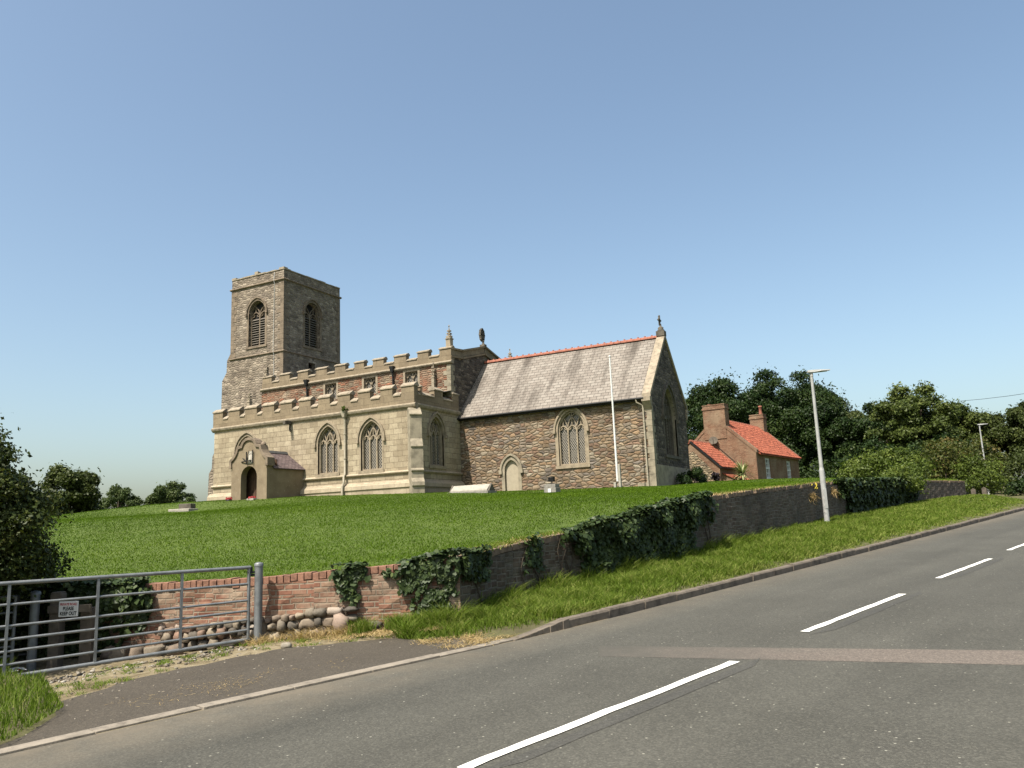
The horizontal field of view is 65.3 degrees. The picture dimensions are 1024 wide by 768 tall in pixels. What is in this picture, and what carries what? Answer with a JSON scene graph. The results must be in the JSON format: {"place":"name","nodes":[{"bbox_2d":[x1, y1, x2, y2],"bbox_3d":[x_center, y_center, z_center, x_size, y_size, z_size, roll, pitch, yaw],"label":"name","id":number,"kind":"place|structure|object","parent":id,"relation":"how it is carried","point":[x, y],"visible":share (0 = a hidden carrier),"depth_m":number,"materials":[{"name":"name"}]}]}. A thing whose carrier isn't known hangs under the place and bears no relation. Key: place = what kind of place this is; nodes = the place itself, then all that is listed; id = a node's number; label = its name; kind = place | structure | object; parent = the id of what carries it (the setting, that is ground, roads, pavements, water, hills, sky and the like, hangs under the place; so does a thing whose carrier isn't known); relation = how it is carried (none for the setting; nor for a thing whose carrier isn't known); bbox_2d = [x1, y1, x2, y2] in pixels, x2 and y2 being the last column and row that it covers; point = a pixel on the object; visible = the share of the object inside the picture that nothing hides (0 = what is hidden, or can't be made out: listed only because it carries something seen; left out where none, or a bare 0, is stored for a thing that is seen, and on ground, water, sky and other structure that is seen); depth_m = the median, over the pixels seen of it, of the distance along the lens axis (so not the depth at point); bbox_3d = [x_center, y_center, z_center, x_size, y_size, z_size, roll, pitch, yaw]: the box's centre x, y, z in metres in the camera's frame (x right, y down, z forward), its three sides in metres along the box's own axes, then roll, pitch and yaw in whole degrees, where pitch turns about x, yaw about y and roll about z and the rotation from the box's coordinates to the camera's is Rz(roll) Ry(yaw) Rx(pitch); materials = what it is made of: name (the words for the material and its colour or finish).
{"place":"outdoors","nodes":[
{"label":"outdoors","id":0,"kind":"place"},
{"bbox_2d":[0,657,63,744],"bbox_3d":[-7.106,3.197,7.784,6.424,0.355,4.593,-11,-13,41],"label":"corner grass","id":1,"kind":"structure","parent":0,"point":[15,698],"depth_m":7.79,"materials":[{"name":"green plant"}]},
{"bbox_2d":[0,637,498,748],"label":"driveway","id":2,"kind":"structure","parent":0,"point":[108,707],"depth_m":8.72,"materials":[{"name":"grey asphalt"}]},
{"bbox_2d":[120,660,343,706],"bbox_3d":[-3.058,3.158,8.346,3.409,0.112,1.129,5,-13,-37],"label":"straw","id":3,"kind":"object","parent":2,"relation":"on","point":[210,689],"visible":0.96,"depth_m":8.25,"materials":[{"name":"beige plant"}]},
{"bbox_2d":[1,619,604,733],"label":"dirt track","id":4,"kind":"structure","parent":0,"point":[40,665],"depth_m":10.41,"materials":[{"name":"beige soil"}]},
{"bbox_2d":[9,667,25,671],"bbox_3d":[-6.524,3.734,10.455,0.468,0.046,0.181,-8,-11,27],"label":"wrapper","id":5,"kind":"object","parent":4,"relation":"on","point":[18,668],"visible":0.62,"depth_m":10.43,"materials":[{"name":"white paint"}]},
{"bbox_2d":[19,590,40,670],"bbox_3d":[-6.662,3.546,11.031,0.221,1.350,0.137,-2,-10,-2],"label":"gate post","id":6,"kind":"object","parent":4,"relation":"on","point":[34,610],"visible":0.75,"depth_m":11.02,"materials":[{"name":"metal"}]},
{"bbox_2d":[0,595,25,667],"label":"field gate","id":7,"kind":"structure","parent":6,"relation":"attached to","point":[16,598],"depth_m":10.93,"materials":[{"name":"metal"}]},
{"bbox_2d":[0,417,88,661],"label":"hawthorn bush","id":8,"kind":"object","parent":4,"relation":"on","point":[26,509],"visible":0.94,"depth_m":10.96,"materials":[{"name":"green plant"}]},
{"bbox_2d":[46,591,66,668],"bbox_3d":[-6.358,3.567,11.139,0.150,1.302,0.150,-3,-10,2],"label":"timber post","id":9,"kind":"object","parent":4,"relation":"on","point":[55,627],"visible":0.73,"depth_m":11.10,"materials":[{"name":"grey wood"}]},
{"bbox_2d":[47,601,91,616],"bbox_3d":[-6.163,3.131,11.123,0.600,0.210,0.058,-2,-10,0],"label":"notice sign","id":10,"kind":"object","parent":9,"relation":"attached to","point":[68,608],"visible":1,"depth_m":11.11,"materials":[{"name":"white metal"}]},
{"bbox_2d":[78,607,94,663],"bbox_3d":[-5.974,3.694,11.257,0.170,1.062,0.170,-3,-10,2],"label":"timber post","id":11,"kind":"object","parent":4,"relation":"on","point":[87,635],"visible":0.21,"depth_m":11.20,"materials":[{"name":"grey wood"}]},
{"bbox_2d":[46,632,435,700],"bbox_3d":[-4.224,3.321,8.989,2.589,0.294,7.368,-11,-13,42],"label":"moss and weeds","id":12,"kind":"object","parent":4,"relation":"on","point":[79,684],"visible":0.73,"depth_m":9.87,"materials":[{"name":"green plant"}]},
{"bbox_2d":[0,639,512,755],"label":"flush kerb","id":13,"kind":"structure","parent":4,"relation":"on","point":[94,731],"depth_m":7.62,"materials":[{"name":"beige concrete"}]},
{"bbox_2d":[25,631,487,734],"bbox_3d":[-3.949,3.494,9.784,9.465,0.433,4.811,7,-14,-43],"label":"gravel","id":14,"kind":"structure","parent":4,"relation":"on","point":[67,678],"depth_m":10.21,"materials":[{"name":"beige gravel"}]},
{"bbox_2d":[250,562,263,642],"bbox_3d":[-3.694,3.291,11.484,0.217,1.430,0.129,-2,-10,-4],"label":"gate post","id":15,"kind":"object","parent":4,"relation":"on","point":[258,594],"visible":0.85,"depth_m":11.48,"materials":[{"name":"metal"}]},
{"bbox_2d":[0,566,254,675],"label":"field gate","id":16,"kind":"structure","parent":15,"relation":"attached to","point":[94,652],"depth_m":10.37,"materials":[{"name":"metal"}]},
{"bbox_2d":[281,642,291,648],"bbox_3d":[-3.004,3.483,10.641,0.142,0.079,0.082,-4,-10,8],"label":"loose stone","id":17,"kind":"object","parent":4,"relation":"on","point":[285,645],"visible":1,"depth_m":10.61,"materials":[{"name":"beige stone"}]},
{"bbox_2d":[237,624,364,646],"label":"dead stems","id":18,"kind":"object","parent":4,"relation":"on","point":[295,636],"visible":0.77,"depth_m":11.30,"materials":[{"name":"beige plant"}]},
{"bbox_2d":[293,626,517,648],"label":"dry grass","id":19,"kind":"structure","parent":4,"relation":"on","point":[380,632],"depth_m":10.46,"materials":[{"name":"beige plant"}]},
{"bbox_2d":[10,477,965,582],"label":"lawn","id":20,"kind":"structure","parent":0,"point":[204,505],"depth_m":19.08,"materials":[{"name":"green plant"}]},
{"bbox_2d":[40,460,104,514],"bbox_3d":[-34.313,9.037,61.574,5.587,6.294,5.337,6,-13,-39],"label":"tree","id":21,"kind":"object","parent":20,"relation":"on","point":[74,484],"visible":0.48,"depth_m":61.05,"materials":[{"name":"green plant"}]},
{"bbox_2d":[98,483,144,508],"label":"tree","id":22,"kind":"object","parent":20,"relation":"on","point":[119,496],"visible":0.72,"depth_m":92.20,"materials":[{"name":"green plant"}]},
{"bbox_2d":[143,479,195,504],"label":"tree","id":23,"kind":"object","parent":20,"relation":"on","point":[163,494],"visible":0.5,"depth_m":92.20,"materials":[{"name":"green plant"}]},
{"bbox_2d":[168,482,196,501],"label":"tree","id":24,"kind":"object","parent":20,"relation":"on","point":[183,486],"visible":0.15,"depth_m":97.03,"materials":[{"name":"green plant"}]},
{"bbox_2d":[168,503,197,511],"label":"grave block","id":25,"kind":"structure","parent":20,"relation":"on","point":[187,507],"depth_m":43.35,"materials":[{"name":"stone"}]},
{"bbox_2d":[247,496,256,499],"bbox_3d":[-15.379,6.784,47.216,0.552,0.335,0.373,-8,-11,27],"label":"wreath","id":26,"kind":"object","parent":20,"relation":"on","point":[251,497],"visible":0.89,"depth_m":47.11,"materials":[{"name":"plant"}]},
{"bbox_2d":[207,266,690,500],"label":"church","id":27,"kind":"structure","parent":20,"relation":"on","point":[447,417],"depth_m":49.78,"materials":[{"name":"grey stone"}]},
{"bbox_2d":[449,483,496,492],"bbox_3d":[-2.168,5.795,43.169,2.540,0.760,0.960,-8,-11,27],"label":"coped tomb","id":28,"kind":"object","parent":20,"relation":"on","point":[484,488],"visible":0.43,"depth_m":42.83,"materials":[{"name":"stone"}]},
{"bbox_2d":[2,480,965,659],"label":"boundary wall","id":29,"kind":"structure","parent":20,"relation":"on","point":[302,600],"depth_m":11.77,"materials":[{"name":"red brick"}]},
{"bbox_2d":[0,576,154,660],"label":"ivy","id":30,"kind":"object","parent":29,"relation":"attached to","point":[107,605],"visible":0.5,"depth_m":11.80,"materials":[{"name":"green plant"}]},
{"bbox_2d":[328,560,415,622],"bbox_3d":[-2.041,3.059,11.600,1.337,0.994,0.284,-3,-10,1],"label":"ivy","id":31,"kind":"object","parent":29,"relation":"attached to","point":[356,572],"visible":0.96,"depth_m":11.61,"materials":[{"name":"green plant"}]},
{"bbox_2d":[396,544,492,617],"bbox_3d":[-0.881,2.909,11.730,1.579,1.043,0.653,2,-11,-25],"label":"ivy","id":32,"kind":"object","parent":29,"relation":"attached to","point":[472,562],"visible":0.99,"depth_m":11.57,"materials":[{"name":"green plant"}]},
{"bbox_2d":[520,532,546,591],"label":"ivy","id":33,"kind":"object","parent":29,"relation":"attached to","point":[535,560],"visible":0.97,"depth_m":13.51,"materials":[{"name":"green plant"}]},
{"bbox_2d":[557,490,718,578],"bbox_3d":[2.811,2.969,16.089,0.739,1.692,5.603,-12,-14,42],"label":"ivy","id":34,"kind":"object","parent":29,"relation":"attached to","point":[656,533],"visible":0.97,"depth_m":15.60,"materials":[{"name":"green plant"}]},
{"bbox_2d":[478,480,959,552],"bbox_3d":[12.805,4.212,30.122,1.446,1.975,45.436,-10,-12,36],"label":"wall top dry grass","id":35,"kind":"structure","parent":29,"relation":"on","point":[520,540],"depth_m":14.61,"materials":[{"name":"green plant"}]},
{"bbox_2d":[808,492,823,503],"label":"dry tuft","id":36,"kind":"object","parent":29,"relation":"attached to","point":[814,496],"visible":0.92,"depth_m":25.63,"materials":[{"name":"brown plant"}]},
{"bbox_2d":[831,487,839,496],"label":"dry tuft","id":37,"kind":"object","parent":29,"relation":"attached to","point":[834,492],"visible":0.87,"depth_m":28.10,"materials":[{"name":"beige plant"}]},
{"bbox_2d":[830,476,922,513],"bbox_3d":[16.352,4.781,34.923,0.868,1.749,15.608,-10,-12,35],"label":"ivy","id":38,"kind":"object","parent":29,"relation":"attached to","point":[863,494],"visible":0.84,"depth_m":32.41,"materials":[{"name":"green plant"}]},
{"bbox_2d":[544,477,560,491],"bbox_3d":[2.093,5.406,41.663,0.680,1.100,0.620,-8,-11,27],"label":"floodlight","id":39,"kind":"object","parent":20,"relation":"on","point":[552,487],"visible":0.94,"depth_m":41.49,"materials":[{"name":"white stone"}]},
{"bbox_2d":[608,355,621,487],"bbox_3d":[5.529,2.135,43.271,0.430,7.540,0.160,-8,-11,27],"label":"flagpole","id":40,"kind":"object","parent":20,"relation":"on","point":[618,472],"visible":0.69,"depth_m":43.03,"materials":[{"name":"white metal"}]},
{"bbox_2d":[676,464,707,484],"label":"dark shrub","id":41,"kind":"object","parent":20,"relation":"on","point":[693,474],"visible":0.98,"depth_m":48.31,"materials":[{"name":"green plant"}]},
{"bbox_2d":[696,472,720,481],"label":"purple shrub","id":42,"kind":"object","parent":20,"relation":"on","point":[716,476],"visible":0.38,"depth_m":54.15,"materials":[{"name":"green plant"}]},
{"bbox_2d":[685,367,786,442],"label":"tree","id":43,"kind":"object","parent":20,"relation":"on","point":[722,390],"visible":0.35,"depth_m":82.28,"materials":[{"name":"green plant"}]},
{"bbox_2d":[729,460,753,479],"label":"spiky plant","id":44,"kind":"object","parent":20,"relation":"on","point":[741,470],"visible":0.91,"depth_m":55.34,"materials":[{"name":"green plant"}]},
{"bbox_2d":[688,403,800,481],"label":"cottage","id":45,"kind":"structure","parent":20,"relation":"on","point":[721,443],"depth_m":59.60,"materials":[{"name":"brick"}]},
{"bbox_2d":[765,458,772,478],"bbox_3d":[19.120,6.313,59.627,0.407,1.630,1.267,-8,-11,27],"label":"window","id":46,"kind":"structure","parent":45,"relation":"in","point":[766,459],"depth_m":59.80,"materials":[{"name":"white paint"}]},
{"bbox_2d":[786,461,790,477],"bbox_3d":[22.093,6.914,63.663,0.407,1.610,1.267,-8,-11,27],"label":"window","id":47,"kind":"structure","parent":45,"relation":"in","point":[788,462],"depth_m":63.88,"materials":[{"name":"grey glass"}]},
{"bbox_2d":[729,362,849,460],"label":"tree","id":48,"kind":"object","parent":20,"relation":"on","point":[785,399],"visible":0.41,"depth_m":81.51,"materials":[{"name":"green plant"}]},
{"bbox_2d":[798,460,831,477],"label":"shrub","id":49,"kind":"object","parent":20,"relation":"on","point":[812,473],"visible":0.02,"depth_m":74.53,"materials":[{"name":"green plant"}]},
{"bbox_2d":[778,394,863,472],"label":"tree","id":50,"kind":"object","parent":20,"relation":"on","point":[808,450],"visible":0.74,"depth_m":77.95,"materials":[{"name":"green plant"}]},
{"bbox_2d":[833,395,876,449],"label":"tree","id":51,"kind":"object","parent":20,"relation":"on","point":[853,413],"visible":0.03,"depth_m":87.81,"materials":[{"name":"green plant"}]},
{"bbox_2d":[825,434,904,483],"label":"shrub","id":52,"kind":"object","parent":20,"relation":"on","point":[876,443],"visible":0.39,"depth_m":70.84,"materials":[{"name":"green plant"}]},
{"bbox_2d":[845,398,895,467],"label":"tree","id":53,"kind":"object","parent":20,"relation":"on","point":[860,426],"visible":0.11,"depth_m":77.35,"materials":[{"name":"green plant"}]},
{"bbox_2d":[832,438,941,479],"bbox_3d":[22.271,5.018,47.659,5.974,3.378,4.907,-8,-11,27],"label":"shrub","id":54,"kind":"object","parent":20,"relation":"on","point":[868,461],"visible":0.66,"depth_m":47.02,"materials":[{"name":"green plant"}]},
{"bbox_2d":[873,456,930,493],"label":"shrub","id":55,"kind":"object","parent":20,"relation":"on","point":[906,470],"visible":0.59,"depth_m":38.50,"materials":[{"name":"green plant"}]},
{"bbox_2d":[863,380,967,474],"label":"tree","id":56,"kind":"object","parent":20,"relation":"on","point":[915,419],"visible":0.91,"depth_m":70.38,"materials":[{"name":"green plant"}]},
{"bbox_2d":[914,434,988,478],"bbox_3d":[30.134,5.337,55.667,5.380,4.062,5.829,-2,-10,-5],"label":"shrub","id":57,"kind":"object","parent":20,"relation":"on","point":[945,449],"visible":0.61,"depth_m":54.15,"materials":[{"name":"green plant"}]},
{"bbox_2d":[946,450,1010,494],"bbox_3d":[30.918,6.011,53.008,3.854,3.136,6.445,-4,-10,10],"label":"shrub","id":58,"kind":"object","parent":20,"relation":"on","point":[983,477],"visible":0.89,"depth_m":51.45,"materials":[{"name":"green plant"}]},
{"bbox_2d":[0,511,1023,767],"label":"road","id":59,"kind":"structure","parent":0,"point":[454,711],"depth_m":6.87,"materials":[{"name":"grey asphalt"}]},
{"bbox_2d":[458,544,1023,767],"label":"road marking","id":60,"kind":"object","parent":59,"relation":"on","point":[493,755],"visible":1,"depth_m":6.61,"materials":[{"name":"white paint"}]},
{"bbox_2d":[489,557,1003,767],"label":"joint sealing","id":61,"kind":"object","parent":59,"relation":"on","point":[555,744],"visible":1,"depth_m":6.59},
{"bbox_2d":[507,507,1023,640],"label":"kerb","id":62,"kind":"structure","parent":59,"relation":"on","point":[563,623],"depth_m":13.80,"materials":[{"name":"concrete"}]},
{"bbox_2d":[598,646,1023,664],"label":"trench repair","id":63,"kind":"structure","parent":59,"relation":"on","point":[1010,657],"depth_m":8.04,"materials":[{"name":"grey asphalt"}]},
{"bbox_2d":[0,0,1023,508],"label":"sky","id":64,"kind":"structure","parent":0,"point":[837,186],"materials":[{"name":"blue"}]},
{"bbox_2d":[375,494,1023,640],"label":"verge","id":65,"kind":"structure","parent":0,"point":[506,630],"depth_m":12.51,"materials":[{"name":"green plant"}]},
{"bbox_2d":[344,603,497,635],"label":"weed tufts","id":66,"kind":"object","parent":65,"relation":"on","point":[360,627],"visible":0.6,"depth_m":11.24,"materials":[{"name":"green plant"}]},
{"bbox_2d":[807,369,829,521],"bbox_3d":[10.340,2.135,26.207,0.740,5.305,0.235,-3,-10,3],"label":"street lamp","id":67,"kind":"object","parent":65,"relation":"on","point":[824,492],"visible":0.93,"depth_m":26.14,"materials":[{"name":"grey metal"}]},
{"bbox_2d":[823,489,827,508],"bbox_3d":[10.155,3.710,25.861,0.100,0.640,0.028,-2,-10,0],"label":"door panel","id":68,"kind":"structure","parent":67,"relation":"in","point":[824,490],"depth_m":25.85,"materials":[{"name":"grey metal"}]},
{"bbox_2d":[966,486,1023,498],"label":"bank","id":69,"kind":"structure","parent":0,"point":[1017,496],"depth_m":58.39,"materials":[{"name":"soil"}]},
{"bbox_2d":[906,425,994,479],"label":"shrub","id":70,"kind":"object","parent":69,"relation":"on","point":[918,446],"visible":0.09,"depth_m":67.44,"materials":[{"name":"green plant"}]},
{"bbox_2d":[929,398,992,460],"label":"tree","id":71,"kind":"object","parent":69,"relation":"on","point":[969,418],"visible":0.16,"depth_m":71.70,"materials":[{"name":"green plant"}]},
{"bbox_2d":[977,424,989,494],"bbox_3d":[35.543,5.879,59.617,0.740,5.865,0.235,-3,-10,3],"label":"street lamp","id":72,"kind":"object","parent":69,"relation":"on","point":[982,444],"visible":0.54,"depth_m":59.87,"materials":[{"name":"grey metal"}]},
{"bbox_2d":[969,433,1009,493],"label":"shrub","id":73,"kind":"object","parent":69,"relation":"on","point":[1003,458],"visible":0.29,"depth_m":64.18,"materials":[{"name":"green plant"}]},
{"bbox_2d":[963,411,1015,491],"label":"tree","id":74,"kind":"object","parent":69,"relation":"on","point":[995,418],"visible":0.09,"depth_m":71.79,"materials":[{"name":"green plant"}]},
{"bbox_2d":[982,399,1023,456],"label":"tree","id":75,"kind":"object","parent":69,"relation":"on","point":[1001,433],"visible":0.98,"depth_m":69.35,"materials":[{"name":"green plant"}]},
{"bbox_2d":[999,476,1023,495],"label":"shrub","id":76,"kind":"object","parent":69,"relation":"on","point":[1014,487],"visible":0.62,"depth_m":55.81,"materials":[{"name":"green plant"}]},
{"bbox_2d":[1001,447,1023,493],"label":"shrub","id":77,"kind":"object","parent":69,"relation":"on","point":[1014,467],"visible":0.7,"depth_m":61.65,"materials":[{"name":"green plant"}]},
{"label":"side lane","id":78,"kind":"structure","parent":0,"visible":0},
{"bbox_2d":[982,487,986,493],"bbox_3d":[29.166,6.971,49.237,0.260,1.226,0.260,-8,-11,27],"label":"stone post","id":79,"kind":"object","parent":78,"relation":"on","point":[984,490],"visible":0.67,"depth_m":49.19,"materials":[{"name":"grey stone"}]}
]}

